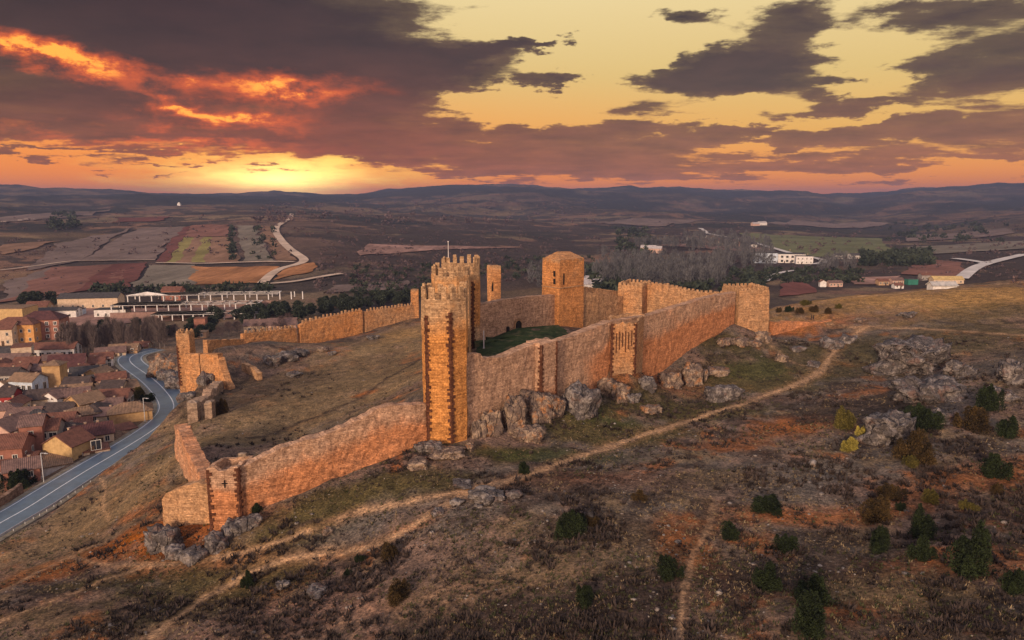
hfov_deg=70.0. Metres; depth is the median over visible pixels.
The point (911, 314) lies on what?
boulder
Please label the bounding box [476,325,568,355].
lawn
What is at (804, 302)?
shrub
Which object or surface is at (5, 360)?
house
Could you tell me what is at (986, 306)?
ground
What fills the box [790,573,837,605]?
shrub
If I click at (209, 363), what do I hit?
curtain wall
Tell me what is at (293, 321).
house
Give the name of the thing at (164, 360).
boulder
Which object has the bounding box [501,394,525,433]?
boulder
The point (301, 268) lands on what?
field
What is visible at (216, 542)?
boulder
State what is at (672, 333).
curtain wall
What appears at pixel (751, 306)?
stone tower
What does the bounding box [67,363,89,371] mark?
house
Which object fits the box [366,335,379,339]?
boulder
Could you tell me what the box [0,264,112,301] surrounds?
field
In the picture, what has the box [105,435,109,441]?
window
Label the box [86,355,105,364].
house
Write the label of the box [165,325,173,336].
evergreen tree
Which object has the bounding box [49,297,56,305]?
evergreen tree
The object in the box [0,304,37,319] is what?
house
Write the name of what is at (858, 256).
house
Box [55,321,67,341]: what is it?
poplar tree
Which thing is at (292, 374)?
boulder
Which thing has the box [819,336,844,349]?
boulder
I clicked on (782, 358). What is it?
boulder
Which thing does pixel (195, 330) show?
evergreen tree
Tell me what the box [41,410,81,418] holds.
house
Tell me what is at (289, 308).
evergreen tree
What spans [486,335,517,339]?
ruin footing
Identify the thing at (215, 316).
evergreen tree
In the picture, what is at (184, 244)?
field
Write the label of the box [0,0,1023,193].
sky
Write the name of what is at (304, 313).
evergreen tree
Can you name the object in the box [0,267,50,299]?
field
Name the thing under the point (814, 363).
boulder
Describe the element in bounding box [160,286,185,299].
house
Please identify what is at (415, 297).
wall turret
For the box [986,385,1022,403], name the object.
boulder
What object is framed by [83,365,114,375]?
house
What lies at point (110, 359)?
house
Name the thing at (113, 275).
field
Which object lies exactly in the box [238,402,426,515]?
curtain wall
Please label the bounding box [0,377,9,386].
house
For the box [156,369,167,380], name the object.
boulder
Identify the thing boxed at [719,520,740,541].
shrub
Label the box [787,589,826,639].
shrub
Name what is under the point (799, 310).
shrub
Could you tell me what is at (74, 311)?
house
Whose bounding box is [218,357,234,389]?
curtain wall
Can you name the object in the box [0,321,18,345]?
house
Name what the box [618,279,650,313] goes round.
stone tower
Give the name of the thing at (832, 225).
field
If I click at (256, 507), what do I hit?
shrub
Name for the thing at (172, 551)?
boulder
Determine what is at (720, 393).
boulder
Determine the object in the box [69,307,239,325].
site yard
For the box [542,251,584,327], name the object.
keep tower
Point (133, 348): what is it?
house
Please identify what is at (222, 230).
field
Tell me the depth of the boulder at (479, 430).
120.18 m
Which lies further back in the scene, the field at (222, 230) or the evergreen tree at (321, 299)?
the field at (222, 230)
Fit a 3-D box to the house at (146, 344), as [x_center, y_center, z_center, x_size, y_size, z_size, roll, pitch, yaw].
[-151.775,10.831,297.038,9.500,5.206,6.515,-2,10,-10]
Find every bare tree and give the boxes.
[166,323,179,339]
[222,321,233,335]
[232,320,242,334]
[250,322,259,331]
[259,322,268,330]
[276,315,285,326]
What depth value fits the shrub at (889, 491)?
92.38 m
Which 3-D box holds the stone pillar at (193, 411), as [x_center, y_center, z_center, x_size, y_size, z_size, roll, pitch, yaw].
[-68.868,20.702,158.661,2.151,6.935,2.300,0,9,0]
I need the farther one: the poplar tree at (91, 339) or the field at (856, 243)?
the field at (856, 243)
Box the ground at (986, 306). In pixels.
[0,182,1023,639]
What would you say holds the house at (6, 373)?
on the ground at (986, 306)
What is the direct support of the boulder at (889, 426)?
on the ground at (986, 306)
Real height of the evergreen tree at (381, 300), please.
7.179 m
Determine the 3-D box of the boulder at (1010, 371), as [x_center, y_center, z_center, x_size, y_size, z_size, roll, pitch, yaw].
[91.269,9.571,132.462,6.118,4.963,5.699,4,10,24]
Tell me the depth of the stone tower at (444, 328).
115.54 m
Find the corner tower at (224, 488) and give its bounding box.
[206,452,253,531]
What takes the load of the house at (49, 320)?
on the ground at (986, 306)
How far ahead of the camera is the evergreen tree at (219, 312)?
377.85 m
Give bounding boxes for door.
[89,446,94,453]
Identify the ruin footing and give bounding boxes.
[474,339,501,348]
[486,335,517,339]
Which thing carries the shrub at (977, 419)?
on the ground at (986, 306)
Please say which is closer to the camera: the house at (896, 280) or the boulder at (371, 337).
the boulder at (371, 337)
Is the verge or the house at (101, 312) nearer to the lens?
the verge
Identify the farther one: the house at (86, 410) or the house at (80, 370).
the house at (80, 370)
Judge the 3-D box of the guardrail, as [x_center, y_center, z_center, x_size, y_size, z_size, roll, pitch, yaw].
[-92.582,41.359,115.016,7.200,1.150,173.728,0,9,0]
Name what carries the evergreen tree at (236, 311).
on the ground at (986, 306)
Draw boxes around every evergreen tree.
[18,294,31,303]
[31,293,42,300]
[44,291,56,299]
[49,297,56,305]
[96,319,104,328]
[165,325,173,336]
[183,323,193,330]
[193,328,200,337]
[204,322,215,331]
[206,305,218,315]
[207,315,219,324]
[207,317,217,327]
[213,308,224,319]
[230,309,240,318]
[239,313,251,323]
[240,306,255,317]
[252,303,265,312]
[256,311,269,318]
[267,303,278,314]
[272,304,287,316]
[284,305,291,316]
[291,308,302,318]
[292,300,304,306]
[297,305,308,319]
[305,303,317,315]
[316,297,326,305]
[317,302,328,312]
[328,303,333,312]
[329,295,337,307]
[330,297,337,307]
[336,300,348,312]
[338,292,348,298]
[347,300,358,309]
[353,292,363,296]
[353,296,363,307]
[363,296,374,306]
[368,289,378,300]
[375,293,387,301]
[375,296,386,305]
[383,291,392,300]
[392,296,400,304]
[397,292,404,302]
[401,294,410,302]
[402,287,410,293]
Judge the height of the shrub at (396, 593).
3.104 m
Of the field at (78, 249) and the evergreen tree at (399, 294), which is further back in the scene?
the field at (78, 249)
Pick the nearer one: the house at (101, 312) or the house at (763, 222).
the house at (101, 312)
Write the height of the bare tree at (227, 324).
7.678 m
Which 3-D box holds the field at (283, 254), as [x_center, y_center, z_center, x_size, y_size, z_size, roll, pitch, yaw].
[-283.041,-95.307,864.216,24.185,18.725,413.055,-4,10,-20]
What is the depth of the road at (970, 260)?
687.10 m
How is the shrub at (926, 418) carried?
on the ground at (986, 306)
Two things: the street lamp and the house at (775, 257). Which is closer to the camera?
the street lamp
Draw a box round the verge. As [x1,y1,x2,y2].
[0,349,164,540]
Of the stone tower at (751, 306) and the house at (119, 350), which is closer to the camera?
the stone tower at (751, 306)
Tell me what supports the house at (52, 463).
on the ground at (986, 306)
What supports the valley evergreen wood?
on the ground at (986, 306)
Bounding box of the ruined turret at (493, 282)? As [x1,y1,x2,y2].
[487,265,500,300]
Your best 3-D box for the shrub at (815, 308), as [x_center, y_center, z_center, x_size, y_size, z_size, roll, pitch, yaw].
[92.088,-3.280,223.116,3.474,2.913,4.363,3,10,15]
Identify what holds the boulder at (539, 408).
on the ground at (986, 306)
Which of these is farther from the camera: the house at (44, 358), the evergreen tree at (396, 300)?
the evergreen tree at (396, 300)
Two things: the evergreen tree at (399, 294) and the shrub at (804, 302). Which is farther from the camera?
the evergreen tree at (399, 294)
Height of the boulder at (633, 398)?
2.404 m
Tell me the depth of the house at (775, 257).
740.33 m
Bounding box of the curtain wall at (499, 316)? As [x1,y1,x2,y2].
[480,294,554,339]
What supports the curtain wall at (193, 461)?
on the ground at (986, 306)
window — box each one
[48,432,56,437]
[90,439,101,450]
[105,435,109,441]
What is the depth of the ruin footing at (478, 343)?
168.92 m
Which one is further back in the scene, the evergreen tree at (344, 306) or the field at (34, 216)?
the field at (34, 216)
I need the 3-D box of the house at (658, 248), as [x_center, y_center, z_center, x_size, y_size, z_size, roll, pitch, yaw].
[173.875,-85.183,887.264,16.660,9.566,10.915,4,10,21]
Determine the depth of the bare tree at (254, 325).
314.18 m
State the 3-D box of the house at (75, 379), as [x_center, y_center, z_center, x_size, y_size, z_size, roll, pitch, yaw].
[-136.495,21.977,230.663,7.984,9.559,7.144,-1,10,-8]
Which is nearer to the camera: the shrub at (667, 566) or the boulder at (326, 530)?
the shrub at (667, 566)
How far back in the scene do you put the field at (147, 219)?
1341.08 m
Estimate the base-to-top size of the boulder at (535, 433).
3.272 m
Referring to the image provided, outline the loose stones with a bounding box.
[1,326,1023,639]
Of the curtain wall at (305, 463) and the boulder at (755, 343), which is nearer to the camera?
the curtain wall at (305, 463)
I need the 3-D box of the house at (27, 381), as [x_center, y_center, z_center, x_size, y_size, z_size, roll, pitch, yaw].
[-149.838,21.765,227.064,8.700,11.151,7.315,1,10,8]
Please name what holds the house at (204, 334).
on the ground at (986, 306)
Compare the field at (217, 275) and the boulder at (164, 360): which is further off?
the field at (217, 275)
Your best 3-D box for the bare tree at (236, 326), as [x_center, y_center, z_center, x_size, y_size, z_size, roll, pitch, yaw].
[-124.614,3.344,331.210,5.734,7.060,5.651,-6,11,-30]
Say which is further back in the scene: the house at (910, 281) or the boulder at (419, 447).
the house at (910, 281)
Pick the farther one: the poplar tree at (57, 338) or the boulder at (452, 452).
the poplar tree at (57, 338)
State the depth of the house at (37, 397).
213.64 m
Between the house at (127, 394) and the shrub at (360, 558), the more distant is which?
the house at (127, 394)
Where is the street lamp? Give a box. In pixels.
[40,453,47,481]
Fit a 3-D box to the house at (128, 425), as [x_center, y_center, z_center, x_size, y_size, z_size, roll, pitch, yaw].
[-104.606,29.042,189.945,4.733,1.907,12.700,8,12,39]
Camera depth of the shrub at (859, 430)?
116.48 m
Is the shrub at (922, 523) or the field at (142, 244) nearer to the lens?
the shrub at (922, 523)
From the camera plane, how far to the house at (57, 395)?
213.58 m
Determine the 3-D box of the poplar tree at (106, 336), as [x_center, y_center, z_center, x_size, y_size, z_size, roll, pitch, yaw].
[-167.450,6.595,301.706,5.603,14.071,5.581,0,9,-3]
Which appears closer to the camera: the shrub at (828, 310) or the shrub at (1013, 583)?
the shrub at (1013, 583)
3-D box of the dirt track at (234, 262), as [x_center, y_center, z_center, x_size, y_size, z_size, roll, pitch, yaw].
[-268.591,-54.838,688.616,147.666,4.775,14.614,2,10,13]
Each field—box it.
[0,209,109,222]
[0,241,54,253]
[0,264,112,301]
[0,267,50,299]
[28,228,128,269]
[74,262,146,291]
[82,226,184,260]
[92,269,125,289]
[111,216,169,222]
[131,265,198,286]
[156,226,189,261]
[167,237,193,261]
[176,237,202,262]
[186,224,228,236]
[188,266,279,284]
[191,237,211,261]
[203,237,240,262]
[235,225,273,260]
[261,226,296,260]
[275,262,316,278]
[329,280,409,292]
[357,244,510,254]
[598,218,695,225]
[665,243,770,251]
[739,233,890,251]
[758,242,857,256]
[768,220,887,227]
[779,281,816,295]
[851,276,898,283]
[901,260,963,275]
[906,228,1014,240]
[907,241,1023,253]
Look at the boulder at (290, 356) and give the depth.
214.32 m
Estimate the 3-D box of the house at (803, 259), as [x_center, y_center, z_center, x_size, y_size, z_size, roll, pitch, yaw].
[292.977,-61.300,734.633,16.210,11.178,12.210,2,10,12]
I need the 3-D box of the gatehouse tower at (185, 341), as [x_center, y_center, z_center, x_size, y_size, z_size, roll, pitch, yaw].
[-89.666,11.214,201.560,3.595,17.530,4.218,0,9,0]
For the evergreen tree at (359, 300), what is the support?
on the ground at (986, 306)
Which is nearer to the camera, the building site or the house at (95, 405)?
the house at (95, 405)
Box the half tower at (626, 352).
[608,313,645,376]
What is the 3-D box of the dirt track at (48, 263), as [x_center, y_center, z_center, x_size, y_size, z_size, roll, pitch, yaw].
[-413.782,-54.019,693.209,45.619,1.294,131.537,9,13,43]
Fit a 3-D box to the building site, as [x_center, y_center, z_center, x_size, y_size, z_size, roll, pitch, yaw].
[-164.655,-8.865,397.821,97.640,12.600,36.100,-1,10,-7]
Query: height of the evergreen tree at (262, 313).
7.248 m
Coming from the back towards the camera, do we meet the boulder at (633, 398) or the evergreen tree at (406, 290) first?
the evergreen tree at (406, 290)
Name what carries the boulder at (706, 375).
on the ground at (986, 306)
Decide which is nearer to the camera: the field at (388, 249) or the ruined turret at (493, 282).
the ruined turret at (493, 282)
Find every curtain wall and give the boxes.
[162,479,209,526]
[174,423,210,481]
[183,353,202,391]
[191,381,224,417]
[200,353,222,380]
[203,339,244,352]
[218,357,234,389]
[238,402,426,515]
[240,325,297,342]
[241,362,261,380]
[297,308,362,342]
[362,302,414,331]
[466,291,735,435]
[480,294,554,339]
[583,291,622,327]
[584,286,617,295]
[640,281,716,312]
[769,319,831,334]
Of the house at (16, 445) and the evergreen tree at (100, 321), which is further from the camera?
the evergreen tree at (100, 321)
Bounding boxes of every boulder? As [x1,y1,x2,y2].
[143,523,183,554]
[146,351,177,377]
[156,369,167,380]
[164,369,177,378]
[164,375,179,388]
[164,543,185,560]
[175,391,195,402]
[179,544,209,566]
[196,371,214,385]
[204,530,229,554]
[221,517,242,540]
[240,513,262,532]
[262,355,282,366]
[275,350,298,361]
[275,579,290,589]
[286,370,302,377]
[294,348,309,357]
[306,582,327,599]
[317,346,328,351]
[322,526,332,536]
[327,351,336,355]
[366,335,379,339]
[407,456,428,470]
[413,441,426,451]
[423,440,441,452]
[427,445,465,459]
[430,506,444,516]
[449,497,465,505]
[452,478,471,489]
[465,442,475,451]
[467,485,506,505]
[470,420,487,439]
[480,409,503,436]
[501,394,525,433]
[504,489,522,499]
[512,423,546,443]
[518,389,555,424]
[545,392,566,418]
[561,379,602,420]
[597,377,616,395]
[609,380,630,403]
[626,392,641,403]
[638,375,656,393]
[640,403,663,414]
[658,372,683,388]
[681,362,703,386]
[703,368,708,380]
[703,384,744,402]
[707,366,729,376]
[716,337,735,346]
[734,337,749,347]
[749,339,761,346]
[754,331,772,342]
[774,353,788,362]
[788,346,807,352]
[805,360,820,367]
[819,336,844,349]
[838,333,857,343]
[854,318,867,322]
[855,409,916,445]
[862,334,952,375]
[870,370,884,375]
[887,374,968,403]
[895,311,917,317]
[931,407,960,424]
[941,359,978,378]
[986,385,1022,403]
[995,357,1023,385]
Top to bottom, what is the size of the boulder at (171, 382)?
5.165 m
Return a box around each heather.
[0,333,1023,639]
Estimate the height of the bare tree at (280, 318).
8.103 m
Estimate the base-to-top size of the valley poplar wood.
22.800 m
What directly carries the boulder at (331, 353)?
on the ground at (986, 306)
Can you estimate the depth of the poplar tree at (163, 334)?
294.65 m
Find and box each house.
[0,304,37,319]
[0,317,41,342]
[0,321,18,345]
[0,346,10,352]
[0,351,34,359]
[0,358,12,362]
[0,361,32,372]
[0,365,27,380]
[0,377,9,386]
[0,382,20,387]
[0,386,22,402]
[0,401,24,418]
[0,411,30,433]
[0,432,36,458]
[0,450,40,474]
[0,454,42,490]
[3,404,43,417]
[6,372,49,391]
[6,394,32,406]
[10,342,34,353]
[12,355,40,363]
[16,412,50,450]
[22,386,66,405]
[23,310,69,339]
[26,300,53,306]
[29,408,47,413]
[30,363,44,372]
[33,341,82,355]
[38,307,82,316]
[39,360,68,387]
[39,451,55,456]
[40,426,95,460]
[41,352,63,363]
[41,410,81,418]
[41,454,73,476]
[42,385,67,401]
[43,400,75,412]
[44,416,65,440]
[46,353,87,367]
[51,386,90,400]
[56,292,124,307]
[59,381,95,389]
[60,374,94,384]
[63,389,105,406]
[63,420,87,431]
[65,415,93,423]
[66,405,100,416]
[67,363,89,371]
[69,364,106,375]
[69,420,114,441]
[82,439,109,455]
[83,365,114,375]
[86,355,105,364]
[89,350,114,366]
[89,401,110,411]
[90,405,112,422]
[94,307,131,316]
[94,345,126,356]
[94,370,126,382]
[97,378,128,389]
[99,386,134,401]
[100,395,126,405]
[107,401,153,423]
[108,342,141,353]
[114,421,137,430]
[124,379,139,394]
[125,340,152,348]
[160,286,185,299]
[194,317,207,327]
[195,330,208,338]
[243,318,266,332]
[266,317,298,329]
[584,279,601,287]
[648,246,662,252]
[750,222,759,225]
[753,249,777,262]
[758,221,766,224]
[777,252,805,262]
[794,254,813,263]
[818,279,826,286]
[826,280,842,286]
[847,253,860,258]
[875,278,889,284]
[888,277,904,283]
[891,282,904,288]
[904,278,918,284]
[917,272,931,280]
[925,281,958,289]
[928,276,964,283]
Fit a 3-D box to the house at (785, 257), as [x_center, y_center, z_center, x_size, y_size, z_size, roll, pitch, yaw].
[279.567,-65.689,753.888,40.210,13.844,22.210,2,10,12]
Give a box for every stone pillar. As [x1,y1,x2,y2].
[187,400,201,424]
[204,400,215,419]
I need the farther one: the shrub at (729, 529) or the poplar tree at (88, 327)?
the poplar tree at (88, 327)
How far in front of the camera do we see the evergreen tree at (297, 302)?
401.55 m
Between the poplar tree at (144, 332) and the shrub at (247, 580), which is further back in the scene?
the poplar tree at (144, 332)
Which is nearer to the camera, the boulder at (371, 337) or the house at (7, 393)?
the house at (7, 393)
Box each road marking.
[0,350,173,522]
[1,349,159,511]
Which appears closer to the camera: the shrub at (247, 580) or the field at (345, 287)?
the shrub at (247, 580)
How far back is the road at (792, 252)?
798.81 m
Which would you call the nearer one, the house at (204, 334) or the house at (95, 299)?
the house at (204, 334)
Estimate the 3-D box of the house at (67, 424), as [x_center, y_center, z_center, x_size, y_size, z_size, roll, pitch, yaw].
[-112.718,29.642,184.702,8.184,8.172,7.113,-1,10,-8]
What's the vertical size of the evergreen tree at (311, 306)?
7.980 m
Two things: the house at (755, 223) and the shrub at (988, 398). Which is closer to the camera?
the shrub at (988, 398)
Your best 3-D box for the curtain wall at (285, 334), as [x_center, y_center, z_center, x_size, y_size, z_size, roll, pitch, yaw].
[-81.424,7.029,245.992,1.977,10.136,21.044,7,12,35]
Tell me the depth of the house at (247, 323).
337.66 m
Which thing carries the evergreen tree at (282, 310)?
on the ground at (986, 306)
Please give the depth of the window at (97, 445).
174.10 m
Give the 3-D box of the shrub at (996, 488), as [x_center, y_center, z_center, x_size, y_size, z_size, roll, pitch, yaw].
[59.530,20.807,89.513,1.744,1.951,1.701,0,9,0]
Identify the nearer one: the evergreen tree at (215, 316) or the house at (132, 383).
the house at (132, 383)
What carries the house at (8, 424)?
on the ground at (986, 306)
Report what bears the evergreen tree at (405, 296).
on the ground at (986, 306)
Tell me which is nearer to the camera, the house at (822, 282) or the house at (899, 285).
the house at (899, 285)
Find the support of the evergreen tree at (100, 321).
on the ground at (986, 306)
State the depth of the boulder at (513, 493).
97.09 m
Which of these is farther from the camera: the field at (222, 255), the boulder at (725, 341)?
the field at (222, 255)
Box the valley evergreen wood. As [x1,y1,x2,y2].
[45,210,1008,293]
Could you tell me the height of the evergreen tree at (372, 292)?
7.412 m
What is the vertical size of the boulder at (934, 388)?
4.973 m
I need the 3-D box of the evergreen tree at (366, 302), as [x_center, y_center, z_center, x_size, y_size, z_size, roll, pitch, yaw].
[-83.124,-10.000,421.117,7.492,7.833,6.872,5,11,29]
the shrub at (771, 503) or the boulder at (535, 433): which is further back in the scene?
the boulder at (535, 433)
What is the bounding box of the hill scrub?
[0,198,1023,293]
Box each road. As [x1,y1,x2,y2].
[0,348,179,535]
[699,228,778,248]
[776,249,824,263]
[952,258,988,262]
[956,254,1023,277]
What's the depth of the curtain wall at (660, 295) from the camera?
219.98 m
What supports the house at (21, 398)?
on the ground at (986, 306)
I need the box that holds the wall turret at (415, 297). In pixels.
[411,289,418,317]
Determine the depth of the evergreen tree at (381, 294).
434.88 m
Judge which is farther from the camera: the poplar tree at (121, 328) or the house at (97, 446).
the poplar tree at (121, 328)
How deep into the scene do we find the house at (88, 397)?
203.94 m
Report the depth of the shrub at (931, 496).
90.50 m
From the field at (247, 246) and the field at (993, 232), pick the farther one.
the field at (993, 232)
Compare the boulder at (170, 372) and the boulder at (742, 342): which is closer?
the boulder at (742, 342)
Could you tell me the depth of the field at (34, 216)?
1505.02 m
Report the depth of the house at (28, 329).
322.08 m
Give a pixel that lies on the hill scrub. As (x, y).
(389, 216)
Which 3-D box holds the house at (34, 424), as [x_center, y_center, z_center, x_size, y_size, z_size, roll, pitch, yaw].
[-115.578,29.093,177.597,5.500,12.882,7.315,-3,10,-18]
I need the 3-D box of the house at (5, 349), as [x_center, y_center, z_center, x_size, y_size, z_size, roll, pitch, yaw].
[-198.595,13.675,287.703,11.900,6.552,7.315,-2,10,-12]
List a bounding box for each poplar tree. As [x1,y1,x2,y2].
[53,329,62,341]
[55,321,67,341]
[62,329,74,345]
[64,322,72,340]
[69,320,80,340]
[77,325,87,352]
[79,323,90,352]
[84,319,92,350]
[86,323,99,349]
[94,328,102,346]
[98,325,104,344]
[101,321,111,346]
[102,315,111,343]
[109,316,117,343]
[112,320,123,343]
[114,318,127,343]
[124,324,134,343]
[129,315,140,340]
[139,314,149,339]
[140,322,149,340]
[143,315,154,341]
[147,315,156,346]
[153,317,162,348]
[160,321,168,348]
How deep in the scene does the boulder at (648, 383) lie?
149.88 m
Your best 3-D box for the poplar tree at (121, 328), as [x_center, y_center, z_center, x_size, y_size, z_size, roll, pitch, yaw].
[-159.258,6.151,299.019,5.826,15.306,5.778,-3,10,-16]
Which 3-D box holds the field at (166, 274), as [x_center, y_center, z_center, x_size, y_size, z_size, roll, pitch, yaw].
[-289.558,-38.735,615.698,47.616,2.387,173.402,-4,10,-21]
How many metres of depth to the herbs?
76.37 m
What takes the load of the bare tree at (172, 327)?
on the ground at (986, 306)
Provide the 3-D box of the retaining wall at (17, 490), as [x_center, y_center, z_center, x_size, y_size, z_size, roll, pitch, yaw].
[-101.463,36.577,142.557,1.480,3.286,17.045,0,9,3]
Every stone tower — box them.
[421,282,468,443]
[431,262,470,351]
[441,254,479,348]
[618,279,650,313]
[722,282,769,331]
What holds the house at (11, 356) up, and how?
on the ground at (986, 306)
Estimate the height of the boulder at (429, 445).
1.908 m
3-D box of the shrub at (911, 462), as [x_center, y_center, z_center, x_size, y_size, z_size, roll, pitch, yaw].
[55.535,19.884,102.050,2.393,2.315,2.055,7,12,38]
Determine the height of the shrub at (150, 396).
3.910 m
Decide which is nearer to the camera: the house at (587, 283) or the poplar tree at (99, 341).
the poplar tree at (99, 341)
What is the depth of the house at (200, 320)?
342.91 m
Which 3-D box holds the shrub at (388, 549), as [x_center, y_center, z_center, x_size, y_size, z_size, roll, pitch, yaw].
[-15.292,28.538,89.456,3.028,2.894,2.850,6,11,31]
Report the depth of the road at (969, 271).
621.54 m
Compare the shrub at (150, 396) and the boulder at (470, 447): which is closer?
the boulder at (470, 447)
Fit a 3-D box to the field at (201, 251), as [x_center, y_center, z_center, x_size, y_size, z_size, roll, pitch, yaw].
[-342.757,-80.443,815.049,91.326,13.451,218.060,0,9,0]
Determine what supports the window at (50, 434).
in the house at (54, 426)
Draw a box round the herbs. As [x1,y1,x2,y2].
[0,336,1023,639]
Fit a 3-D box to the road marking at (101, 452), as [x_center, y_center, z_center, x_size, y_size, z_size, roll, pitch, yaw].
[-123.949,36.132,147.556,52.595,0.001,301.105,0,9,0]
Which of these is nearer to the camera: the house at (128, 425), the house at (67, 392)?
the house at (128, 425)
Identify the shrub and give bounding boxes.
[0,468,37,492]
[134,386,144,399]
[139,392,155,401]
[215,398,230,415]
[239,569,253,588]
[250,502,262,512]
[343,568,352,577]
[354,553,366,562]
[380,541,398,562]
[385,578,411,607]
[518,461,529,474]
[553,509,587,540]
[575,585,594,610]
[585,515,599,526]
[630,489,649,501]
[655,554,685,582]
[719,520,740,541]
[749,493,783,517]
[750,560,783,591]
[771,533,799,553]
[784,305,793,311]
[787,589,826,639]
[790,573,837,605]
[795,307,803,313]
[799,300,811,305]
[808,305,818,312]
[823,307,831,313]
[833,405,856,430]
[835,303,842,308]
[841,436,858,452]
[854,426,865,435]
[858,494,894,525]
[868,525,892,554]
[874,482,908,501]
[891,427,937,464]
[895,501,906,510]
[901,455,918,467]
[903,402,947,431]
[905,534,939,561]
[907,503,937,539]
[920,488,939,504]
[942,519,996,580]
[950,405,991,435]
[958,499,981,511]
[973,383,1005,412]
[975,452,1016,481]
[990,482,1003,494]
[994,415,1019,438]
[997,567,1023,597]
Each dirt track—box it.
[1,260,92,269]
[155,261,293,262]
[256,273,343,284]
[257,213,308,282]
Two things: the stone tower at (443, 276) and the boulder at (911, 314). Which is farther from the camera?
the boulder at (911, 314)
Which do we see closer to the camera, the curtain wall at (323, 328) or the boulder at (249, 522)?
the boulder at (249, 522)
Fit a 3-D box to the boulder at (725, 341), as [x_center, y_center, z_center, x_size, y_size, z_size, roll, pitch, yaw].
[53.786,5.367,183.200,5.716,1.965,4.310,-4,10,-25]
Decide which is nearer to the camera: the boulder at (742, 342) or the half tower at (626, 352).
the half tower at (626, 352)
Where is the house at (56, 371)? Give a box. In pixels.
[39,360,68,387]
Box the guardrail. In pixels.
[0,463,114,536]
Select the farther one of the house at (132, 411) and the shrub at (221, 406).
the house at (132, 411)
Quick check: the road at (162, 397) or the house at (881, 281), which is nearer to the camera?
the road at (162, 397)
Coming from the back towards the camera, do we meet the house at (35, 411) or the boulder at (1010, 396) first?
the house at (35, 411)
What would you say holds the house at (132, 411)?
on the ground at (986, 306)
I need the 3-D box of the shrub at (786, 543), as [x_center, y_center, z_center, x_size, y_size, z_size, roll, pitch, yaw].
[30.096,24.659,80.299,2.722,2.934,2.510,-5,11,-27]
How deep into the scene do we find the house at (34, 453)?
168.34 m
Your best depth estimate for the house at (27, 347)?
274.82 m
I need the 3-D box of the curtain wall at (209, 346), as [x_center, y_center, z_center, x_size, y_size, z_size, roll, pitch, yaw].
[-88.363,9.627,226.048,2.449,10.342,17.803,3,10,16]
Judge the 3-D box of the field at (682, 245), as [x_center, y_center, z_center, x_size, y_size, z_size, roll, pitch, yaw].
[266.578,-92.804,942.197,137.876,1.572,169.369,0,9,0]
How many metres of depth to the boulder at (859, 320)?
206.34 m
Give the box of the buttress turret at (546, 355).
[526,337,557,394]
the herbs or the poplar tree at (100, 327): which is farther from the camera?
the poplar tree at (100, 327)
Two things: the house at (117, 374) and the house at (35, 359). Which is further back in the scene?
the house at (35, 359)
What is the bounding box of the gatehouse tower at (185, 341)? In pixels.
[176,328,195,392]
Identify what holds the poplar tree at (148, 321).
on the ground at (986, 306)
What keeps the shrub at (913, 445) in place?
on the ground at (986, 306)
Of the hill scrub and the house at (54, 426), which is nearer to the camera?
the house at (54, 426)
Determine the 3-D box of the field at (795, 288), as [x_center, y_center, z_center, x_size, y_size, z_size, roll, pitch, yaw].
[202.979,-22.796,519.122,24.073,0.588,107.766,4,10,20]
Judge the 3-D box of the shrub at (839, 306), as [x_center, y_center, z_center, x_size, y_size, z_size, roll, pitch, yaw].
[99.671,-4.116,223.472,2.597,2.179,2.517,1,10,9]
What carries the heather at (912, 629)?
on the ground at (986, 306)
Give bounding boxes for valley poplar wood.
[526,228,856,285]
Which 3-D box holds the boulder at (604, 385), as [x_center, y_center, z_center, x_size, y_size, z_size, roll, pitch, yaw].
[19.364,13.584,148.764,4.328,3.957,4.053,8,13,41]
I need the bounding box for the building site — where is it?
[110,291,302,320]
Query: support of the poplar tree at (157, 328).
on the ground at (986, 306)
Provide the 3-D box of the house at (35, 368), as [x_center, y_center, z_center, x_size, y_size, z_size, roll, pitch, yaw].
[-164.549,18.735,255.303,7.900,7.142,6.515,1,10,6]
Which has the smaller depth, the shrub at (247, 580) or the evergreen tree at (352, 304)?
the shrub at (247, 580)
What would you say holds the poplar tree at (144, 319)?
on the ground at (986, 306)
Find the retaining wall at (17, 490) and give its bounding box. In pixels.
[0,483,23,506]
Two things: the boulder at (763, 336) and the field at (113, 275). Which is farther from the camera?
the field at (113, 275)
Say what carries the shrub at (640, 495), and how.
on the ground at (986, 306)
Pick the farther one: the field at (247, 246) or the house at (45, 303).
the field at (247, 246)
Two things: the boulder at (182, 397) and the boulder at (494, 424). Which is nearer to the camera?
the boulder at (494, 424)
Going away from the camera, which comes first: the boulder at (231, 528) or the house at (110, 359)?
the boulder at (231, 528)
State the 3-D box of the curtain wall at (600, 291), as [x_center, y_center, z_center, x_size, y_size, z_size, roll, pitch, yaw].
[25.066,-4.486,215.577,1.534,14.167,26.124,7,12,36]
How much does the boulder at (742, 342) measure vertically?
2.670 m
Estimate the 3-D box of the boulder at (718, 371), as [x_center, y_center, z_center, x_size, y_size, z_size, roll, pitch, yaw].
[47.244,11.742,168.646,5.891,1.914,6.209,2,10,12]

